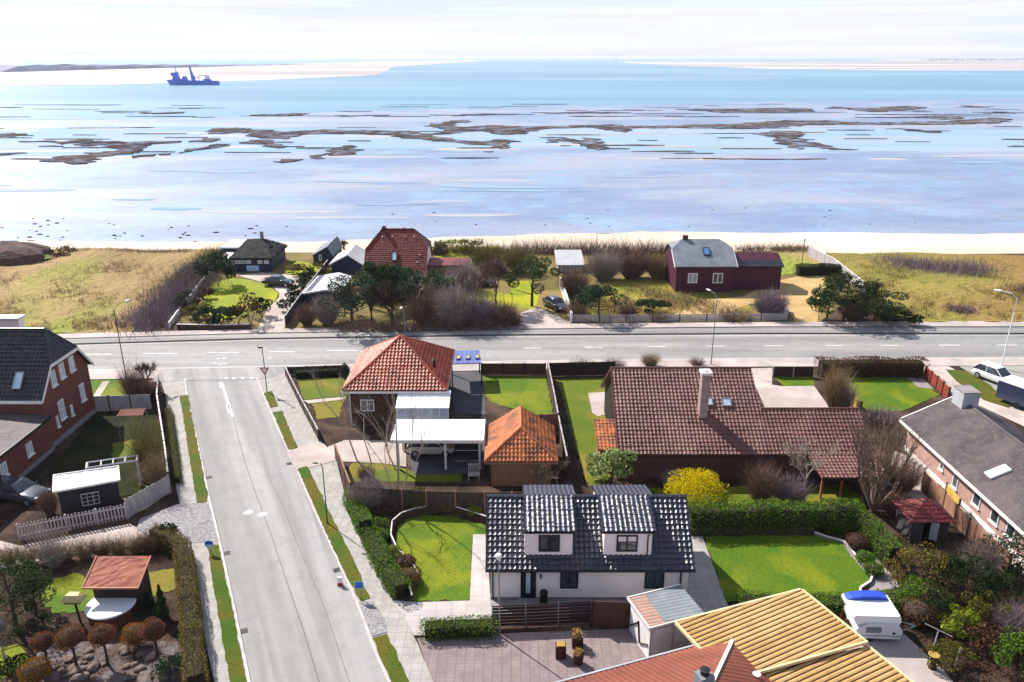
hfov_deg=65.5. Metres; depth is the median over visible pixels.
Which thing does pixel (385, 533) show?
ball bush
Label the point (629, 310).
bare bush
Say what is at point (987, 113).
mud bank
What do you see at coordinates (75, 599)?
bird table
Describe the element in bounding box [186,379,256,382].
junction ramp
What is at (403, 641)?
pavement
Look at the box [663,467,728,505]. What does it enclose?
forsythia
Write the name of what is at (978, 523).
garden path
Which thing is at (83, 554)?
hedge shrub
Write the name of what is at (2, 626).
bare tree
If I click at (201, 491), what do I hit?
grass verge
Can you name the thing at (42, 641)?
ball tree
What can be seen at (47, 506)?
bare bush
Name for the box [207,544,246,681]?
grass verge
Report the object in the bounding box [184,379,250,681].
kerb
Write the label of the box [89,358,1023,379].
pavement
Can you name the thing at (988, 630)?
thicket bush
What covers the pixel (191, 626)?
hedge
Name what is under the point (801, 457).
bare tree
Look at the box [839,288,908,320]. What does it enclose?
pine tree
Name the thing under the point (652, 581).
window
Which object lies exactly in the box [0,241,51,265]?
dune mound
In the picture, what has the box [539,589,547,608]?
waste bin
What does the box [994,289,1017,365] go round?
street lamp
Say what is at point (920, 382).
terrace
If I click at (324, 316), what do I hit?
bare bush
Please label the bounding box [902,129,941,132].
mud bank
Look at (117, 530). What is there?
hedge
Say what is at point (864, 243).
beach
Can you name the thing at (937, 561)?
thicket bush
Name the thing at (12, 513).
ground
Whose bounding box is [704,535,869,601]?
lawn
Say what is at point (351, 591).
kerb
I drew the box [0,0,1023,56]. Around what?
sky
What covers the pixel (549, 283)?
back garden
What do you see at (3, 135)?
mud bank
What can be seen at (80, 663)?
rock
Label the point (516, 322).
bare bush
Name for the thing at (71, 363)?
window
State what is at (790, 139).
mud bank
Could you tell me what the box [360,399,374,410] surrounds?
window
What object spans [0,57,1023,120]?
sea
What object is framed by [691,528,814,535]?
garden wall
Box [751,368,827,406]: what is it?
terrace
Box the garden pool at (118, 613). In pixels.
[84,598,136,630]
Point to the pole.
(937, 634)
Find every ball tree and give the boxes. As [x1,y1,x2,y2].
[16,655,51,681]
[28,631,53,660]
[52,623,84,665]
[86,622,116,664]
[119,622,146,646]
[137,616,165,657]
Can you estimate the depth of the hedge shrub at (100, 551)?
52.20 m
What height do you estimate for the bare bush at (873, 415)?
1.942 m
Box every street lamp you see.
[114,299,130,372]
[312,462,327,523]
[400,306,405,335]
[495,553,501,635]
[706,289,716,363]
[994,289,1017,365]
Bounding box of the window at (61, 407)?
[57,398,67,421]
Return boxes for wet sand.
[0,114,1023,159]
[0,169,543,218]
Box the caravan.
[841,590,915,641]
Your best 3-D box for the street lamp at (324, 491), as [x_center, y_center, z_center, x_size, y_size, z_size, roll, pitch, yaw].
[-13.298,10.607,55.269,0.787,4.893,0.180,4,20,10]
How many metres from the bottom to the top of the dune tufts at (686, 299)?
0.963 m
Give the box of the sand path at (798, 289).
[675,275,828,321]
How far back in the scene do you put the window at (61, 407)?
68.11 m
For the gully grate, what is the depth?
45.66 m
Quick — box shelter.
[451,350,481,386]
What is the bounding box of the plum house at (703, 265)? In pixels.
[663,235,783,291]
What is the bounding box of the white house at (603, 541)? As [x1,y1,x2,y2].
[485,484,695,609]
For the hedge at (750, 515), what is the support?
on the ground at (12, 513)
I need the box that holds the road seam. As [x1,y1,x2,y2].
[233,346,349,681]
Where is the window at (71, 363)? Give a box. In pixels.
[67,355,76,373]
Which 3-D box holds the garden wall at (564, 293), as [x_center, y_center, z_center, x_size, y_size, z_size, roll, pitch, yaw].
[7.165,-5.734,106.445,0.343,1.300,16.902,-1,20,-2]
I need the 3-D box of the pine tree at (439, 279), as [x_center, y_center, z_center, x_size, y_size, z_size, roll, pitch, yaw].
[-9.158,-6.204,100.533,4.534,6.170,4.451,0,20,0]
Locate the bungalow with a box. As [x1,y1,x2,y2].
[594,367,886,497]
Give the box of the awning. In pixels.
[116,408,149,440]
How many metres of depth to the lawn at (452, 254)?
131.92 m
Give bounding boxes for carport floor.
[406,443,484,473]
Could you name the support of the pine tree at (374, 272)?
on the back garden
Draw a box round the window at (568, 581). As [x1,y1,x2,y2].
[559,573,578,590]
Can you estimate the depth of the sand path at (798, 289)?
107.94 m
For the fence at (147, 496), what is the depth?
58.12 m
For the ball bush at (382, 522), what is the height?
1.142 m
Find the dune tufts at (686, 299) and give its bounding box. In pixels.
[586,281,742,314]
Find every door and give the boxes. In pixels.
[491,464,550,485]
[520,573,535,597]
[928,523,939,540]
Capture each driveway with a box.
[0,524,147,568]
[238,273,307,328]
[286,443,335,470]
[327,440,405,466]
[417,629,645,681]
[517,309,569,323]
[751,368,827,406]
[846,633,952,681]
[924,366,1023,425]
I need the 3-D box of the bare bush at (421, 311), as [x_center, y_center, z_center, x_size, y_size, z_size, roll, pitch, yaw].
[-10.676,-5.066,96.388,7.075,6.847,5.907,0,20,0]
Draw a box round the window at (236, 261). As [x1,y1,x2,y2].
[235,260,244,263]
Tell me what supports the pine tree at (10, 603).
on the ground at (12, 513)
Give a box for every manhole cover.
[243,510,252,514]
[257,512,267,516]
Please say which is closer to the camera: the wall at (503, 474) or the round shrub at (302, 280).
the wall at (503, 474)
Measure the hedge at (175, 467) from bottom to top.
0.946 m
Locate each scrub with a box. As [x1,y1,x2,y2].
[73,243,192,253]
[431,238,522,253]
[500,230,670,254]
[731,240,815,251]
[849,248,1019,280]
[922,58,1023,60]
[940,301,980,315]
[998,277,1023,295]
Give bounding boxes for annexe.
[0,314,25,327]
[428,257,470,274]
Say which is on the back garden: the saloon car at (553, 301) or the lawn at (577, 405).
the saloon car at (553, 301)
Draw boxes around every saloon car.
[261,275,294,286]
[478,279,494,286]
[542,295,566,311]
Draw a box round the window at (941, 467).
[937,461,944,472]
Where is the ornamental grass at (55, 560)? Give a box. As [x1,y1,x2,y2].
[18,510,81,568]
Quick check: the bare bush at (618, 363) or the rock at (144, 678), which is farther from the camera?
the bare bush at (618, 363)
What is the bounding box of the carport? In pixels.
[390,419,484,469]
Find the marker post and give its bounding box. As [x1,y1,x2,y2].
[337,577,342,585]
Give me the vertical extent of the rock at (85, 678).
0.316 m
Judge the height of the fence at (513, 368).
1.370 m
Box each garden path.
[93,381,108,395]
[303,397,345,402]
[846,548,898,590]
[919,480,1023,573]
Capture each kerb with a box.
[65,326,1023,338]
[74,333,1023,343]
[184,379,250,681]
[256,378,390,681]
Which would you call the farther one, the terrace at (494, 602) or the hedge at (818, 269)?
the hedge at (818, 269)
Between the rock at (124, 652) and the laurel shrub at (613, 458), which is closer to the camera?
the rock at (124, 652)
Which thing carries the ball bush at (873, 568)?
on the ground at (12, 513)
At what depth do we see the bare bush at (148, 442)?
61.21 m
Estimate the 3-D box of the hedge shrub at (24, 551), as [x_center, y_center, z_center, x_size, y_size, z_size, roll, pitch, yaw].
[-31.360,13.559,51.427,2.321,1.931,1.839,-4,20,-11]
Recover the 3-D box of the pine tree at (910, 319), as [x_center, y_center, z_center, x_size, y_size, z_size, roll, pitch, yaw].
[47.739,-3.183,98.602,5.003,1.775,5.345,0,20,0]
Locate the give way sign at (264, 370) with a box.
[258,347,268,391]
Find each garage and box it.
[302,272,351,302]
[329,244,364,273]
[484,405,558,485]
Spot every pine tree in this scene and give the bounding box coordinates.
[0,547,56,636]
[7,572,53,614]
[317,270,375,326]
[330,293,361,316]
[356,261,386,307]
[362,260,399,306]
[374,263,403,308]
[384,266,412,306]
[397,267,429,300]
[422,268,456,297]
[503,255,560,305]
[570,284,629,314]
[634,298,672,312]
[806,287,847,321]
[815,270,882,320]
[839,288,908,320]
[880,307,924,323]
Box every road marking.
[77,335,1023,369]
[217,358,253,416]
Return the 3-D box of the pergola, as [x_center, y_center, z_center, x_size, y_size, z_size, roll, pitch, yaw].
[-30.241,10.119,60.543,3.648,2.270,1.076,-7,21,-18]
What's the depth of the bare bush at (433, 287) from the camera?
104.96 m
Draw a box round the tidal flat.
[0,98,1023,241]
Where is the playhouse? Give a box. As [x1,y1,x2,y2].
[892,498,956,541]
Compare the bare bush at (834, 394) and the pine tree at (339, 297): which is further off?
the pine tree at (339, 297)
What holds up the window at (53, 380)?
in the brick house at (47, 404)
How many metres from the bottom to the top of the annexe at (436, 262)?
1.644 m
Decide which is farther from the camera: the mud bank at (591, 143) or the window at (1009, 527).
the mud bank at (591, 143)
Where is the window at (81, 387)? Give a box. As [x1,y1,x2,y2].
[78,382,87,402]
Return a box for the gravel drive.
[137,502,217,542]
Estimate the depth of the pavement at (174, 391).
51.70 m
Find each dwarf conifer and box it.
[142,591,155,612]
[152,584,173,622]
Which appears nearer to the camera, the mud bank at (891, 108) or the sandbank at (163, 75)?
the mud bank at (891, 108)
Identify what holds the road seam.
on the street
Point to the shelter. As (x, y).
(466, 356)
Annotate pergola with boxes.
[85,455,142,485]
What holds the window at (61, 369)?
in the brick house at (47, 404)
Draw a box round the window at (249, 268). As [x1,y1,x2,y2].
[246,266,258,270]
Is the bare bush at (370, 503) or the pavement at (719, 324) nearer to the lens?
the bare bush at (370, 503)
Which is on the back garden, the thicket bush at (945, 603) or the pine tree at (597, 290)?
the pine tree at (597, 290)
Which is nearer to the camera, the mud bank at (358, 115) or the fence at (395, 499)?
the fence at (395, 499)
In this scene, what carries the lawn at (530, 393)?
on the ground at (12, 513)
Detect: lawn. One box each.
[0,644,29,680]
[42,573,93,613]
[44,413,166,503]
[91,379,125,395]
[111,440,139,457]
[149,568,175,595]
[204,278,277,319]
[283,261,320,276]
[297,377,347,399]
[312,399,343,418]
[348,463,461,481]
[396,515,485,600]
[435,246,497,261]
[464,291,512,306]
[483,375,552,413]
[511,280,538,308]
[556,377,615,485]
[584,279,749,314]
[649,484,865,511]
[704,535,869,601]
[772,246,819,274]
[774,377,814,385]
[844,377,938,411]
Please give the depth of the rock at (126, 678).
41.95 m
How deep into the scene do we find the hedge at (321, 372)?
81.69 m
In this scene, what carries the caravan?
on the ground at (12, 513)
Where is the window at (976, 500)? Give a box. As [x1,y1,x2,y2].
[970,491,981,510]
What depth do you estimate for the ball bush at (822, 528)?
54.76 m
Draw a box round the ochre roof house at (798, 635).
[674,588,913,681]
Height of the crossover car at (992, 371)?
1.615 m
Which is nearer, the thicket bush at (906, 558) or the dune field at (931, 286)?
the thicket bush at (906, 558)
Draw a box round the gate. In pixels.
[591,600,630,628]
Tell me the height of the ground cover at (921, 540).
0.699 m
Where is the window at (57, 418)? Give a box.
[55,415,61,428]
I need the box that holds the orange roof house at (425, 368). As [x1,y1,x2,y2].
[341,335,454,425]
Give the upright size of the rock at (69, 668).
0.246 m
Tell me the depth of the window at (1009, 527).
52.80 m
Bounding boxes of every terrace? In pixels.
[393,534,491,634]
[451,371,485,413]
[491,599,628,613]
[588,392,604,415]
[687,536,727,612]
[888,451,938,498]
[902,377,932,388]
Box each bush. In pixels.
[27,478,59,516]
[45,245,75,256]
[106,344,158,394]
[113,406,179,476]
[124,434,173,485]
[133,376,165,402]
[286,263,306,275]
[293,300,317,325]
[302,262,330,276]
[309,287,346,324]
[340,363,349,377]
[342,470,388,510]
[353,462,376,482]
[355,275,387,300]
[371,516,389,529]
[377,528,389,540]
[386,544,400,553]
[390,277,421,300]
[392,552,402,560]
[394,553,416,569]
[398,567,420,588]
[399,277,441,325]
[404,486,427,509]
[411,261,463,297]
[426,269,484,327]
[432,241,447,254]
[433,239,446,254]
[439,239,469,252]
[439,503,450,511]
[442,253,481,290]
[458,287,501,326]
[459,238,483,253]
[463,238,506,273]
[467,505,481,515]
[480,295,524,325]
[498,241,543,272]
[506,312,526,325]
[554,264,597,296]
[559,294,590,318]
[579,242,629,280]
[600,355,627,366]
[607,241,658,278]
[616,300,638,317]
[640,350,662,366]
[641,308,675,320]
[642,247,667,278]
[660,462,686,487]
[687,355,704,365]
[704,487,738,504]
[712,304,756,321]
[734,453,791,503]
[749,282,792,317]
[764,468,819,503]
[816,522,829,533]
[817,353,865,406]
[834,293,871,320]
[835,519,854,532]
[835,609,845,620]
[839,380,859,406]
[843,619,851,626]
[845,532,869,551]
[855,549,875,563]
[861,404,904,426]
[862,561,884,575]
[873,306,902,321]
[877,484,920,515]
[882,447,935,492]
[883,541,960,589]
[897,574,953,603]
[897,596,939,627]
[919,638,979,671]
[920,550,972,590]
[924,588,978,623]
[936,550,1012,604]
[936,603,984,641]
[952,536,1005,579]
[953,589,1011,627]
[958,530,1007,569]
[964,619,1022,654]
[969,566,1023,620]
[970,530,1023,577]
[984,586,1023,642]
[990,625,1023,673]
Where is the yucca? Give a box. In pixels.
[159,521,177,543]
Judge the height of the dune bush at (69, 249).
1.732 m
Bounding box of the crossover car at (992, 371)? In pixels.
[971,361,1012,382]
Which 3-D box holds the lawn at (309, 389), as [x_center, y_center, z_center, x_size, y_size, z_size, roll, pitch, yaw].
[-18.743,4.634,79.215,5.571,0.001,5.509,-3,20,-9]
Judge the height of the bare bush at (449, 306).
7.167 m
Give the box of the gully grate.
[240,628,247,633]
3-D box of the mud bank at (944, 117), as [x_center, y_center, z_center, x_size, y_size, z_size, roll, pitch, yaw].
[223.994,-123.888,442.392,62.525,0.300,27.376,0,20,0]
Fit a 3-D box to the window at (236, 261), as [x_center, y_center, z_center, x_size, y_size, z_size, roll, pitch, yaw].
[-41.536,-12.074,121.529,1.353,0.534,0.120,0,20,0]
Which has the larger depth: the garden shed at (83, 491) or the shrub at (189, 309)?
the shrub at (189, 309)
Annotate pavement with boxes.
[58,321,1023,337]
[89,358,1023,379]
[161,380,246,681]
[258,376,432,681]
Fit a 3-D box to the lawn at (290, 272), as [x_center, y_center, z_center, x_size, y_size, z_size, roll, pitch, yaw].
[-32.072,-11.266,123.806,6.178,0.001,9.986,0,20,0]
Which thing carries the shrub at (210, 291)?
on the back garden
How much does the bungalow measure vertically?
8.098 m
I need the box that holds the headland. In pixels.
[0,64,289,71]
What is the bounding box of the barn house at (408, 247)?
[364,226,432,281]
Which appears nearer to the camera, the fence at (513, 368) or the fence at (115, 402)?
the fence at (115, 402)
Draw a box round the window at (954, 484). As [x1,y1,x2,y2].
[949,473,958,491]
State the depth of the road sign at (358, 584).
47.87 m
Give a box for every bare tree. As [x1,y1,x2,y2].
[0,619,11,658]
[134,360,158,384]
[308,361,443,488]
[341,239,348,249]
[361,285,382,323]
[373,278,405,324]
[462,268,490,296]
[476,255,513,306]
[529,461,559,484]
[553,456,569,484]
[780,431,841,503]
[841,399,931,512]
[858,277,884,316]
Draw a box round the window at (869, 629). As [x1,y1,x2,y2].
[866,627,881,632]
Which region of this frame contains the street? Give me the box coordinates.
[186,382,386,681]
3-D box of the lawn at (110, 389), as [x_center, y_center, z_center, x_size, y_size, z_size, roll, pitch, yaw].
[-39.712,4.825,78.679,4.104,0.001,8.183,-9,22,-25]
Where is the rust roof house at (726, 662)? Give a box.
[555,639,771,681]
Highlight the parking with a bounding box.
[960,366,1023,390]
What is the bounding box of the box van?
[995,375,1023,409]
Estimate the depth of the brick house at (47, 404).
66.07 m
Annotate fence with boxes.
[15,503,128,540]
[94,394,153,410]
[124,474,171,517]
[156,376,171,490]
[284,259,328,327]
[284,366,319,440]
[287,365,341,373]
[334,443,350,491]
[353,485,522,513]
[482,363,545,374]
[492,600,591,628]
[537,412,558,433]
[547,361,567,477]
[549,361,615,375]
[572,312,788,321]
[772,366,814,376]
[807,246,865,291]
[833,377,862,410]
[921,471,1013,576]
[923,366,950,397]
[945,482,961,505]
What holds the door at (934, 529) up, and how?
in the playhouse
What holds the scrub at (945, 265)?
on the dune field at (931, 286)
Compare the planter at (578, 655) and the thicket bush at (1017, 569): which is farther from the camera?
the thicket bush at (1017, 569)
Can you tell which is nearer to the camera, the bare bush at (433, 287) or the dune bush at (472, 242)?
the bare bush at (433, 287)
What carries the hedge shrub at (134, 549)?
on the ground at (12, 513)
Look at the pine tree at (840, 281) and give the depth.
97.48 m
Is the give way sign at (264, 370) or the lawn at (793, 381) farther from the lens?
the lawn at (793, 381)
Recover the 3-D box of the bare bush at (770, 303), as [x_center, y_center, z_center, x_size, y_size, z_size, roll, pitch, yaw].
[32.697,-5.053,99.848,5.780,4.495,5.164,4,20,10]
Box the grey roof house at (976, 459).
[899,385,1023,563]
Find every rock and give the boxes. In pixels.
[44,671,59,679]
[44,675,59,681]
[49,665,57,671]
[61,672,71,677]
[63,653,79,662]
[66,663,73,671]
[70,669,77,675]
[70,673,86,681]
[72,665,87,672]
[73,661,82,667]
[80,671,89,681]
[82,653,93,660]
[83,646,94,654]
[87,661,99,672]
[100,678,110,681]
[109,672,121,681]
[118,645,128,651]
[120,649,129,655]
[121,662,130,669]
[121,675,129,681]
[130,661,138,667]
[133,664,146,672]
[135,649,147,657]
[136,675,151,681]
[139,670,153,678]
[143,650,160,662]
[159,674,169,681]
[170,671,181,679]
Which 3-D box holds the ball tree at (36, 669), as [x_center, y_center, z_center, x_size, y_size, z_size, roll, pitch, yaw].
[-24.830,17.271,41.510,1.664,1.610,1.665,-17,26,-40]
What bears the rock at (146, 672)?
on the rockery soil
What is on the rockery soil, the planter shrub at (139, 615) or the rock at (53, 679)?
the rock at (53, 679)
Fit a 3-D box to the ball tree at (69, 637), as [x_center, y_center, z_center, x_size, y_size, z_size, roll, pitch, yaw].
[-23.459,16.313,42.470,1.552,2.746,1.509,-16,25,-37]
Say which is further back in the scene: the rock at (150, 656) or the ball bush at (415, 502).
the ball bush at (415, 502)
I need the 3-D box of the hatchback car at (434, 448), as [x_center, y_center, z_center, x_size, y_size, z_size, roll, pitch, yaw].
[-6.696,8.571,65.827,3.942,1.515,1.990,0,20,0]
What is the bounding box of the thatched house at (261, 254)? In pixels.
[220,231,286,271]
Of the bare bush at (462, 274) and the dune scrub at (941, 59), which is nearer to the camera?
the bare bush at (462, 274)
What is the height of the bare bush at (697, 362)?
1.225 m
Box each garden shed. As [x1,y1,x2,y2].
[52,465,120,516]
[81,555,152,613]
[554,250,584,271]
[627,584,703,656]
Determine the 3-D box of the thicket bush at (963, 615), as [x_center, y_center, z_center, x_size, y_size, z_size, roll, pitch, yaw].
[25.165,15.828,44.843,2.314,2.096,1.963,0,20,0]
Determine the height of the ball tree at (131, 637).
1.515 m
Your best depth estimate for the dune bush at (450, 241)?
132.67 m
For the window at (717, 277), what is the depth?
110.72 m
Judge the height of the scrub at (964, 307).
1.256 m
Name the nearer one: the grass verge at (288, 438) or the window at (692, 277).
the grass verge at (288, 438)
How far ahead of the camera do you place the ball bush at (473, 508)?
56.75 m
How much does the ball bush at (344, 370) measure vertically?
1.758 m
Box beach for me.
[19,231,1023,253]
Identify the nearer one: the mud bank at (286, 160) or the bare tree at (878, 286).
the bare tree at (878, 286)
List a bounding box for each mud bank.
[0,104,1021,117]
[0,126,1023,159]
[0,133,26,137]
[0,152,25,155]
[18,140,181,164]
[132,154,156,157]
[140,112,182,113]
[178,144,229,153]
[189,138,220,141]
[205,117,1012,148]
[239,139,286,147]
[249,113,306,115]
[274,159,302,162]
[309,154,327,158]
[324,145,364,155]
[334,115,388,116]
[430,113,533,115]
[532,111,631,113]
[546,138,608,149]
[677,108,814,112]
[752,130,849,149]
[824,106,927,111]
[855,116,964,119]
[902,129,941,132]
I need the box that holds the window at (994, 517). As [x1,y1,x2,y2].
[987,508,999,527]
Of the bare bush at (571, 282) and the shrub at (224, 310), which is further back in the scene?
the bare bush at (571, 282)
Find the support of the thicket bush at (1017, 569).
on the ground at (12, 513)
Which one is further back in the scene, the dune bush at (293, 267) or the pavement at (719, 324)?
the dune bush at (293, 267)
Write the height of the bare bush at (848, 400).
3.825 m
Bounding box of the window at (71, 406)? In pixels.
[70,404,75,416]
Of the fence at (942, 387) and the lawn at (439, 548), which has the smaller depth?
the lawn at (439, 548)
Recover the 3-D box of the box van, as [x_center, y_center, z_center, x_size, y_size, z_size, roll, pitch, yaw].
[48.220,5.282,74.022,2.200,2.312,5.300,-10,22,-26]
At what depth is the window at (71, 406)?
69.68 m
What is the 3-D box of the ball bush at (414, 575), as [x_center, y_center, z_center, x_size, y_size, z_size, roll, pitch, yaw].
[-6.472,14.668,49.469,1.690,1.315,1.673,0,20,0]
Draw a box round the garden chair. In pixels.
[468,463,479,480]
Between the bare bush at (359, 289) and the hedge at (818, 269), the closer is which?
the bare bush at (359, 289)
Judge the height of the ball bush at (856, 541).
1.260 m
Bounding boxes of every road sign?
[204,540,213,552]
[354,581,363,597]
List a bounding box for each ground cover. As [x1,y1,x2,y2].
[0,571,64,642]
[44,643,178,681]
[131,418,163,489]
[372,508,477,528]
[889,556,1023,681]
[895,533,971,582]
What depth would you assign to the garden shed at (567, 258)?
123.14 m
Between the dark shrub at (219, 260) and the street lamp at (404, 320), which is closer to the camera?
the street lamp at (404, 320)
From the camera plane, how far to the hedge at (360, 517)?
55.80 m
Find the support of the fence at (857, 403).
on the ground at (12, 513)
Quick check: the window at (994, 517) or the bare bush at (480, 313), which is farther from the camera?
the bare bush at (480, 313)
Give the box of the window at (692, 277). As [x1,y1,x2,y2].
[687,273,697,282]
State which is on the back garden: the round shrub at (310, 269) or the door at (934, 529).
the round shrub at (310, 269)
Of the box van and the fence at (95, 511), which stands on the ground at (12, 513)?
the fence at (95, 511)
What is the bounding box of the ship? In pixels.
[167,66,219,84]
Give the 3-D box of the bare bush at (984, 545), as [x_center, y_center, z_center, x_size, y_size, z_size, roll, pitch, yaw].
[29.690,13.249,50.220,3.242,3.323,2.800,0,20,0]
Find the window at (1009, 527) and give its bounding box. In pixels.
[1003,522,1015,541]
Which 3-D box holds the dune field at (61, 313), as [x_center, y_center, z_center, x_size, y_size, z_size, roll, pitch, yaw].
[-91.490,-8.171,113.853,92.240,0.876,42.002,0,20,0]
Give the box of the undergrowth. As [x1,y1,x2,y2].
[329,310,526,335]
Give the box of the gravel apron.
[358,601,386,635]
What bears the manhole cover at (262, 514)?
on the street
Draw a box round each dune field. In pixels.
[0,248,216,332]
[828,252,1023,321]
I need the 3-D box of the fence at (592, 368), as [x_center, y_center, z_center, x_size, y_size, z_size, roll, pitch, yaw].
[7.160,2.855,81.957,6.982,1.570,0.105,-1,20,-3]
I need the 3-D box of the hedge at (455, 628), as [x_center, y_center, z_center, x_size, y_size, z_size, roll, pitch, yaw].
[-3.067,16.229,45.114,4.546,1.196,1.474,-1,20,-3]
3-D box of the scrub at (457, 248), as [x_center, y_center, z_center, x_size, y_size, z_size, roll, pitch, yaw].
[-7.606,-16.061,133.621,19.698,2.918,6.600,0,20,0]
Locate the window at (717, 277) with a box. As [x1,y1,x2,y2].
[712,273,722,282]
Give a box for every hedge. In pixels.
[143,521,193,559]
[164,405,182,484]
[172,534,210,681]
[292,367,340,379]
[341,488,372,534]
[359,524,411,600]
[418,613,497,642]
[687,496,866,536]
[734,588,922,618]
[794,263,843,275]
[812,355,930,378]
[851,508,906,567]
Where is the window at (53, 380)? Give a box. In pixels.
[50,369,58,388]
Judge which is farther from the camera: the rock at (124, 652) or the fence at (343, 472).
the fence at (343, 472)
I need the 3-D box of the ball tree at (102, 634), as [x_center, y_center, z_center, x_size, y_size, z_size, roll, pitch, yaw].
[-21.848,16.291,42.720,1.453,2.622,1.468,0,20,0]
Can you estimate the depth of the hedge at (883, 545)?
52.59 m
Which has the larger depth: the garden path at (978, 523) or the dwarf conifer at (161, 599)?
the garden path at (978, 523)
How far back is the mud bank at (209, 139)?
321.46 m
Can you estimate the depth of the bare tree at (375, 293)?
95.32 m
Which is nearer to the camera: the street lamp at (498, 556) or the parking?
the street lamp at (498, 556)
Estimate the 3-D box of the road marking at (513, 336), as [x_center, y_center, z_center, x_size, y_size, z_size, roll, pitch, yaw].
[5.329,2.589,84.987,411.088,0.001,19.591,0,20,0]
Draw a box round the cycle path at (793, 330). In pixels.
[66,327,1023,342]
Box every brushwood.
[101,253,237,338]
[150,238,237,287]
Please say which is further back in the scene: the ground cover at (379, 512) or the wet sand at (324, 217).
the wet sand at (324, 217)
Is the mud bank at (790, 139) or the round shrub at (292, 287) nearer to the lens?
the round shrub at (292, 287)
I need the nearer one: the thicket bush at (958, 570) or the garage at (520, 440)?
the thicket bush at (958, 570)
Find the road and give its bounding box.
[75,334,1023,368]
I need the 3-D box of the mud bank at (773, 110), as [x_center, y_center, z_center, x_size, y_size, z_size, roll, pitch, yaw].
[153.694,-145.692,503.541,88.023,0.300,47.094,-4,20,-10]
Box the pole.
[925,623,951,657]
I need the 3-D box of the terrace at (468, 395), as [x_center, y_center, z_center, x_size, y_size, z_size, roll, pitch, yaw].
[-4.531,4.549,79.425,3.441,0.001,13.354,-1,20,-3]
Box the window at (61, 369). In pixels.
[57,362,67,380]
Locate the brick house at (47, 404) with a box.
[0,328,96,476]
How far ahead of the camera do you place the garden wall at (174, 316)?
100.43 m
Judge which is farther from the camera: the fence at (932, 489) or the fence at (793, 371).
the fence at (793, 371)
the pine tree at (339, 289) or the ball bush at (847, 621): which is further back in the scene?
the pine tree at (339, 289)
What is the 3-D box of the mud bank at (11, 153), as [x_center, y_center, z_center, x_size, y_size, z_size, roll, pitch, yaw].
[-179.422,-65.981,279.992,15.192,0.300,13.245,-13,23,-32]
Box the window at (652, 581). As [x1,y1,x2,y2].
[643,573,664,590]
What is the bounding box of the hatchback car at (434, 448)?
[406,443,454,457]
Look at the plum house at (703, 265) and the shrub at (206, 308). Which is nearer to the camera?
the shrub at (206, 308)
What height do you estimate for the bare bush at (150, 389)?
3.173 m
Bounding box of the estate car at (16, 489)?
[0,475,50,506]
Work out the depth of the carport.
63.84 m
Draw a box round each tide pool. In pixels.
[0,127,1023,156]
[0,143,1003,209]
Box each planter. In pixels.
[555,641,565,658]
[571,647,583,665]
[572,627,585,648]
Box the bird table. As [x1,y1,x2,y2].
[60,592,86,622]
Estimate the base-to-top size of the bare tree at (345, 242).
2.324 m
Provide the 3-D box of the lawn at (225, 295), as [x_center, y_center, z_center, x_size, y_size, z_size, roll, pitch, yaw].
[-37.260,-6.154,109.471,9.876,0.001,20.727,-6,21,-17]
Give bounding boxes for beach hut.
[311,236,342,263]
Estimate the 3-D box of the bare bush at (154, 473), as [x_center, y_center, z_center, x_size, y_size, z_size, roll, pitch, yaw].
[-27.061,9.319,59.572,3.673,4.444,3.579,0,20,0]
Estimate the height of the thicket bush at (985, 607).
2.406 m
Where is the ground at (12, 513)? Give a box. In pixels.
[0,251,1023,681]
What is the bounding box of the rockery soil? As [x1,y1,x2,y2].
[36,640,181,681]
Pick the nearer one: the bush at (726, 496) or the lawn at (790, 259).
the bush at (726, 496)
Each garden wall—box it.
[168,266,214,327]
[176,323,250,329]
[390,506,485,601]
[559,277,572,321]
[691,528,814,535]
[814,531,872,589]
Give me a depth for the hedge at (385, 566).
50.13 m
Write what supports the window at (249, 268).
in the thatched house at (261, 254)
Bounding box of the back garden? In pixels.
[171,251,855,328]
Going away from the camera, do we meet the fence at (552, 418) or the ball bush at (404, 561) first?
the ball bush at (404, 561)
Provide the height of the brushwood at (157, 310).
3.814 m
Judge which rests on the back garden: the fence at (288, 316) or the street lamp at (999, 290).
the fence at (288, 316)
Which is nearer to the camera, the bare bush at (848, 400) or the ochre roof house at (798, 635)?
the ochre roof house at (798, 635)
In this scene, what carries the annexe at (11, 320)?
on the ground at (12, 513)
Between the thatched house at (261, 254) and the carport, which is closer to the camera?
the carport
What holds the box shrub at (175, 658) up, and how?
on the ground at (12, 513)
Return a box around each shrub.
[0,541,21,565]
[0,653,30,677]
[8,541,41,564]
[29,535,61,562]
[48,532,79,561]
[64,533,99,559]
[83,532,114,555]
[100,530,129,555]
[120,527,152,553]
[130,528,160,552]
[130,611,152,624]
[149,652,185,678]
[169,290,200,307]
[182,303,212,317]
[191,250,236,285]
[192,303,224,323]
[195,287,214,299]
[205,306,232,323]
[225,306,242,323]
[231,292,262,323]
[247,297,272,316]
[276,296,295,309]
[285,289,300,300]
[286,283,305,293]
[291,277,308,288]
[298,271,311,282]
[301,267,314,279]
[585,447,637,481]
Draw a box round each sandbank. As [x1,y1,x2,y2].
[0,60,480,85]
[617,61,1023,70]
[867,59,1023,60]
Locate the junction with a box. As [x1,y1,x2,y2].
[153,366,292,381]
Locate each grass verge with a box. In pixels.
[179,395,207,502]
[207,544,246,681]
[264,391,277,406]
[273,411,297,448]
[298,466,369,600]
[373,634,408,681]
[946,369,1009,406]

